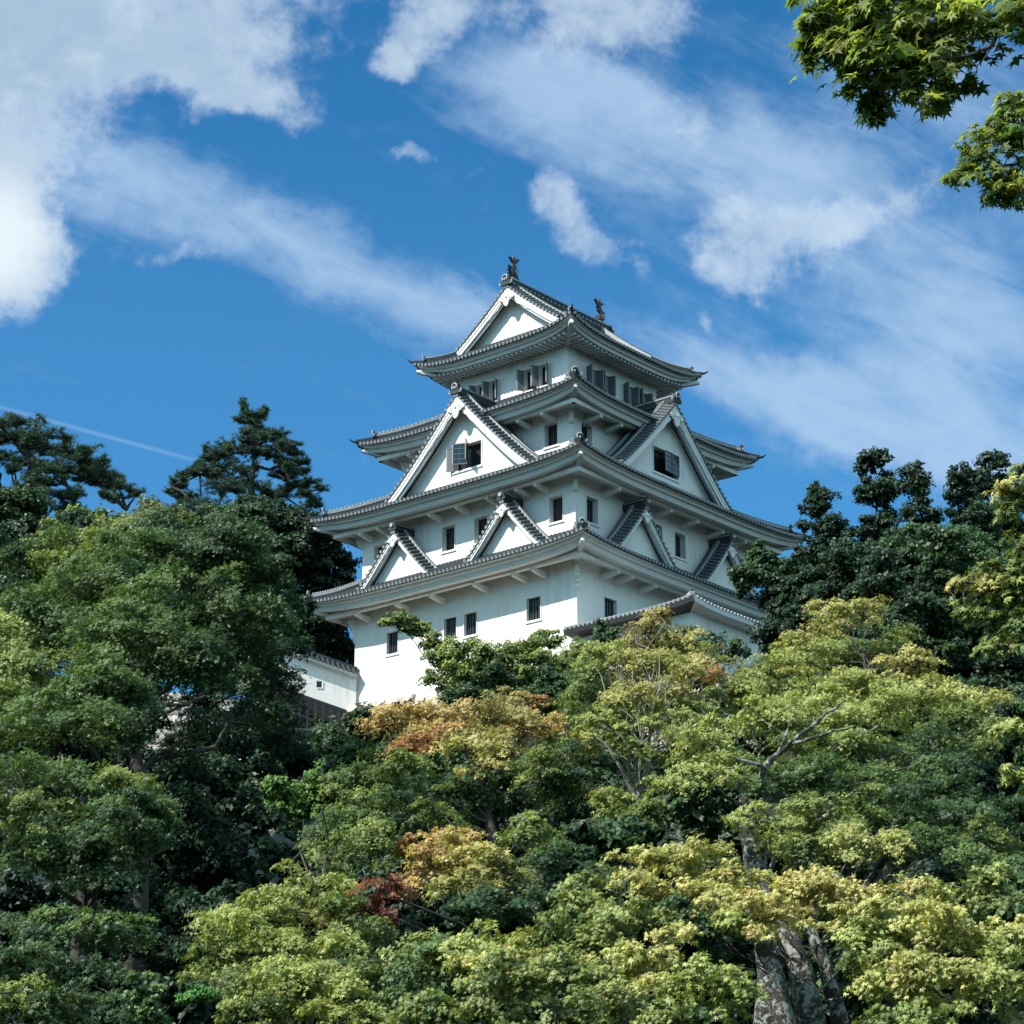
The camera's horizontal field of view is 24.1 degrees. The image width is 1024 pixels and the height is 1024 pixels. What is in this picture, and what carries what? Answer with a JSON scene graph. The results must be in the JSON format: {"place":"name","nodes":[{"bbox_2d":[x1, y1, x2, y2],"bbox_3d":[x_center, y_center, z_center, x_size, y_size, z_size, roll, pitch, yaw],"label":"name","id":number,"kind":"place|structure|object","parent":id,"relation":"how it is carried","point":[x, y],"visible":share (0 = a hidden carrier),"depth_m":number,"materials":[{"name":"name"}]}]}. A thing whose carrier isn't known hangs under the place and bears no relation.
{"place":"outdoors","nodes":[
{"label":"outdoors","id":0,"kind":"place"},
{"bbox_2d":[0,729,1023,1023],"bbox_3d":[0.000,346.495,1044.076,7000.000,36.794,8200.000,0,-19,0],"label":"ground","id":1,"kind":"structure","parent":0,"point":[772,809],"depth_m":108.38,"materials":[{"name":"brown soil"}]},
{"bbox_2d":[0,411,148,756],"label":"pine tree","id":2,"kind":"object","parent":1,"relation":"on","point":[86,468],"visible":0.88,"depth_m":118.50,"materials":[{"name":"green plant"}]},
{"bbox_2d":[0,836,158,948],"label":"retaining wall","id":3,"kind":"structure","parent":1,"relation":"on","point":[39,875],"depth_m":67.38,"materials":[{"name":"stone"}]},
{"bbox_2d":[0,903,165,1023],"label":"maple tree","id":4,"kind":"object","parent":1,"relation":"on","point":[55,998],"visible":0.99,"depth_m":35.72,"materials":[{"name":"green plant"}]},
{"bbox_2d":[0,747,194,1012],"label":"maple tree","id":5,"kind":"object","parent":1,"relation":"on","point":[82,845],"visible":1,"depth_m":46.22,"materials":[{"name":"green plant"}]},
{"bbox_2d":[0,483,224,779],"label":"evergreen tree","id":6,"kind":"object","parent":1,"relation":"on","point":[23,512],"visible":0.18,"depth_m":97.05,"materials":[{"name":"green plant"}]},
{"bbox_2d":[0,501,317,984],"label":"maple tree","id":7,"kind":"object","parent":1,"relation":"on","point":[211,555],"visible":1,"depth_m":62.36,"materials":[{"name":"green plant"}]},
{"bbox_2d":[53,692,277,779],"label":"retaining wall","id":8,"kind":"structure","parent":1,"relation":"on","point":[173,716],"depth_m":109.69,"materials":[{"name":"stone"}]},
{"bbox_2d":[120,969,224,1023],"bbox_3d":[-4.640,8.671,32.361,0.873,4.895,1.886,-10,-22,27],"label":"shrub","id":9,"kind":"object","parent":1,"relation":"on","point":[145,1010],"visible":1,"depth_m":32.58,"materials":[{"name":"green plant"}]},
{"bbox_2d":[160,396,331,699],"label":"pine tree","id":10,"kind":"object","parent":1,"relation":"on","point":[254,437],"visible":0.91,"depth_m":149.69,"materials":[{"name":"green plant"}]},
{"bbox_2d":[157,698,345,785],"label":"evergreen tree","id":11,"kind":"object","parent":1,"relation":"on","point":[294,771],"visible":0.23,"depth_m":98.96,"materials":[{"name":"green plant"}]},
{"bbox_2d":[231,823,297,919],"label":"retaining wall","id":12,"kind":"structure","parent":1,"relation":"on","point":[274,836],"depth_m":76.84,"materials":[{"name":"stone"}]},
{"bbox_2d":[197,492,362,665],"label":"evergreen tree","id":13,"kind":"object","parent":1,"relation":"on","point":[305,542],"visible":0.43,"depth_m":141.48,"materials":[{"name":"green plant"}]},
{"bbox_2d":[245,758,342,836],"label":"shrub","id":14,"kind":"object","parent":1,"relation":"on","point":[299,800],"visible":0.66,"depth_m":73.72,"materials":[{"name":"green plant"}]},
{"bbox_2d":[177,804,433,1023],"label":"maple tree","id":15,"kind":"object","parent":1,"relation":"on","point":[265,989],"visible":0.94,"depth_m":37.07,"materials":[{"name":"green plant"}]},
{"bbox_2d":[260,688,350,728],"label":"timber fence","id":16,"kind":"object","parent":1,"relation":"on","point":[324,710],"visible":0.32,"depth_m":131.13,"materials":[{"name":"wood"}]},
{"bbox_2d":[346,677,525,730],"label":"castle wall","id":17,"kind":"structure","parent":1,"relation":"on","point":[422,696],"depth_m":128.76,"materials":[{"name":"white paint"}]},
{"bbox_2d":[233,640,357,709],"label":"plaster wall","id":18,"kind":"structure","parent":17,"relation":"on","point":[332,681],"depth_m":132.15,"materials":[{"name":"white paint"}]},
{"bbox_2d":[299,255,813,704],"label":"castle keep","id":19,"kind":"structure","parent":17,"relation":"on","point":[561,465],"depth_m":131.37,"materials":[{"name":"paint"}]},
{"bbox_2d":[373,543,384,563],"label":"window","id":20,"kind":"structure","parent":19,"relation":"in","point":[381,548],"depth_m":134.73,"materials":[{"name":"white paint"}]},
{"bbox_2d":[385,630,398,657],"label":"window","id":21,"kind":"structure","parent":19,"relation":"in","point":[394,637],"depth_m":131.80,"materials":[{"name":"black paint"}]},
{"bbox_2d":[440,523,455,554],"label":"window","id":22,"kind":"structure","parent":19,"relation":"in","point":[451,533],"depth_m":131.45,"materials":[{"name":"white paint"}]},
{"bbox_2d":[443,615,457,641],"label":"window","id":23,"kind":"structure","parent":19,"relation":"in","point":[451,623],"depth_m":129.25,"materials":[{"name":"black paint"}]},
{"bbox_2d":[462,610,477,638],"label":"window","id":24,"kind":"structure","parent":19,"relation":"in","point":[472,619],"depth_m":128.34,"materials":[{"name":"black paint"}]},
{"bbox_2d":[469,383,481,394],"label":"window","id":25,"kind":"structure","parent":19,"relation":"in","point":[473,388],"depth_m":138.33,"materials":[{"name":"white paint"}]},
{"bbox_2d":[472,514,487,545],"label":"window","id":26,"kind":"structure","parent":19,"relation":"in","point":[482,523],"depth_m":130.17,"materials":[{"name":"white paint"}]},
{"bbox_2d":[482,377,497,400],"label":"window","id":27,"kind":"structure","parent":19,"relation":"in","point":[485,385],"depth_m":137.59,"materials":[{"name":"white paint"}]},
{"bbox_2d":[516,366,533,392],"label":"window","id":28,"kind":"structure","parent":19,"relation":"in","point":[519,373],"depth_m":135.99,"materials":[{"name":"white paint"}]},
{"bbox_2d":[525,595,541,623],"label":"window","id":29,"kind":"structure","parent":19,"relation":"in","point":[535,615],"depth_m":125.68,"materials":[{"name":"black paint"}]},
{"bbox_2d":[531,361,548,387],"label":"window","id":30,"kind":"structure","parent":19,"relation":"in","point":[534,369],"depth_m":135.26,"materials":[{"name":"white paint"}]},
{"bbox_2d":[543,420,558,449],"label":"window","id":31,"kind":"structure","parent":19,"relation":"in","point":[553,432],"depth_m":130.84,"materials":[{"name":"white paint"}]},
{"bbox_2d":[547,493,564,525],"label":"window","id":32,"kind":"structure","parent":19,"relation":"in","point":[558,503],"depth_m":126.82,"materials":[{"name":"white paint"}]},
{"bbox_2d":[580,421,592,445],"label":"window","id":33,"kind":"structure","parent":19,"relation":"in","point":[582,429],"depth_m":131.10,"materials":[{"name":"white paint"}]},
{"bbox_2d":[585,494,599,527],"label":"window","id":34,"kind":"structure","parent":19,"relation":"in","point":[588,504],"depth_m":127.06,"materials":[{"name":"white paint"}]},
{"bbox_2d":[586,364,603,390],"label":"window","id":35,"kind":"structure","parent":19,"relation":"in","point":[599,375],"depth_m":135.84,"materials":[{"name":"white paint"}]},
{"bbox_2d":[604,370,615,396],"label":"window","id":36,"kind":"structure","parent":19,"relation":"in","point":[611,379],"depth_m":136.79,"materials":[{"name":"white paint"}]},
{"bbox_2d":[603,595,617,617],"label":"window","id":37,"kind":"structure","parent":19,"relation":"in","point":[608,609],"depth_m":125.95,"materials":[{"name":"white paint"}]},
{"bbox_2d":[623,381,639,405],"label":"window","id":38,"kind":"structure","parent":19,"relation":"in","point":[635,392],"depth_m":138.20,"materials":[{"name":"white paint"}]},
{"bbox_2d":[640,388,652,403],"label":"window","id":39,"kind":"structure","parent":19,"relation":"in","point":[648,397],"depth_m":139.38,"materials":[{"name":"white paint"}]},
{"bbox_2d":[674,530,686,561],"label":"window","id":40,"kind":"structure","parent":19,"relation":"in","point":[676,539],"depth_m":132.67,"materials":[{"name":"white paint"}]},
{"bbox_2d":[310,686,593,941],"bbox_3d":[-1.134,8.577,50.755,5.811,11.461,4.586,10,-21,-26],"label":"maple tree","id":41,"kind":"object","parent":1,"relation":"on","point":[491,741],"visible":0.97,"depth_m":51.59,"materials":[{"name":"green plant"}]},
{"bbox_2d":[345,796,616,945],"bbox_3d":[-1.204,8.323,40.033,5.703,8.002,3.996,14,-23,-35],"label":"maple tree","id":42,"kind":"object","parent":1,"relation":"on","point":[484,885],"visible":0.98,"depth_m":41.05,"materials":[{"name":"green plant"}]},
{"bbox_2d":[377,607,625,870],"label":"broadleaf tree","id":43,"kind":"object","parent":1,"relation":"on","point":[467,677],"visible":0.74,"depth_m":86.61,"materials":[{"name":"green plant"}]},
{"bbox_2d":[0,501,1023,1023],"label":"underwood","id":44,"kind":"object","parent":1,"relation":"on","point":[204,865],"visible":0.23,"depth_m":61.38,"materials":[{"name":"green plant"}]},
{"bbox_2d":[0,712,1023,1023],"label":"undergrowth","id":45,"kind":"object","parent":1,"relation":"on","point":[174,940],"depth_m":87.64,"materials":[{"name":"green plant"}]},
{"bbox_2d":[529,605,769,829],"bbox_3d":[3.276,7.664,53.371,5.875,13.452,9.360,0,-19,0],"label":"maple tree","id":46,"kind":"object","parent":1,"relation":"on","point":[630,683],"visible":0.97,"depth_m":55.09,"materials":[{"name":"green plant"}]},
{"bbox_2d":[610,822,701,900],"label":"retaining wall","id":47,"kind":"structure","parent":1,"relation":"on","point":[622,866],"depth_m":58.38,"materials":[{"name":"stone"}]},
{"bbox_2d":[563,589,770,683],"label":"annex turret","id":48,"kind":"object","parent":1,"relation":"on","point":[690,607],"visible":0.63,"depth_m":120.11,"materials":[{"name":"white paint"}]},
{"bbox_2d":[613,665,724,750],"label":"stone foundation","id":49,"kind":"object","parent":1,"relation":"on","point":[685,722],"depth_m":116.00,"materials":[{"name":"grey stone"}]},
{"bbox_2d":[362,831,1023,1023],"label":"maple tree","id":50,"kind":"object","parent":1,"relation":"on","point":[525,968],"visible":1,"depth_m":27.93,"materials":[{"name":"green plant"}]},
{"bbox_2d":[725,539,826,805],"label":"evergreen tree","id":51,"kind":"object","parent":1,"relation":"on","point":[766,569],"visible":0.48,"depth_m":106.01,"materials":[{"name":"green plant"}]},
{"bbox_2d":[763,480,857,753],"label":"evergreen tree","id":52,"kind":"object","parent":1,"relation":"on","point":[828,527],"visible":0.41,"depth_m":104.79,"materials":[{"name":"green plant"}]},
{"bbox_2d":[724,696,911,756],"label":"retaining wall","id":53,"kind":"structure","parent":1,"relation":"on","point":[769,752],"depth_m":113.56,"materials":[{"name":"stone"}]},
{"bbox_2d":[641,678,1023,1023],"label":"maple tree","id":54,"kind":"object","parent":1,"relation":"on","point":[901,845],"visible":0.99,"depth_m":44.11,"materials":[{"name":"green plant"}]},
{"bbox_2d":[833,445,903,878],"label":"evergreen tree","id":55,"kind":"object","parent":1,"relation":"on","point":[874,527],"visible":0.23,"depth_m":101.39,"materials":[{"name":"green plant"}]},
{"bbox_2d":[724,594,1022,883],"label":"maple tree","id":56,"kind":"object","parent":1,"relation":"on","point":[849,677],"visible":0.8,"depth_m":62.11,"materials":[{"name":"green plant"}]},
{"bbox_2d":[782,0,1023,131],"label":"maple tree","id":57,"kind":"object","parent":1,"relation":"on","point":[911,51],"visible":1,"depth_m":8.44,"materials":[{"name":"green plant"}]},
{"bbox_2d":[868,459,946,878],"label":"evergreen tree","id":58,"kind":"object","parent":1,"relation":"on","point":[916,484],"visible":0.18,"depth_m":99.39,"materials":[{"name":"green plant"}]},
{"bbox_2d":[802,521,1023,957],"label":"evergreen tree","id":59,"kind":"object","parent":1,"relation":"on","point":[941,557],"visible":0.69,"depth_m":84.53,"materials":[{"name":"green plant"}]},
{"bbox_2d":[913,461,1003,935],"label":"evergreen tree","id":60,"kind":"object","parent":1,"relation":"on","point":[964,479],"visible":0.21,"depth_m":97.23,"materials":[{"name":"green plant"}]},
{"bbox_2d":[938,88,1023,212],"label":"maple tree","id":61,"kind":"object","parent":1,"relation":"on","point":[1006,190],"visible":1,"depth_m":10.67,"materials":[{"name":"green plant"}]},
{"bbox_2d":[944,462,1023,795],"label":"maple tree","id":62,"kind":"object","parent":1,"relation":"on","point":[1007,594],"visible":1,"depth_m":25.04,"materials":[{"name":"green plant"}]},
{"bbox_2d":[970,449,1023,557],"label":"evergreen tree","id":63,"kind":"object","parent":1,"relation":"on","point":[993,460],"visible":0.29,"depth_m":125.09,"materials":[{"name":"green plant"}]},
{"bbox_2d":[0,0,1023,725],"label":"sky","id":64,"kind":"structure","parent":0,"point":[206,205],"materials":[{"name":"blue"}]}
]}

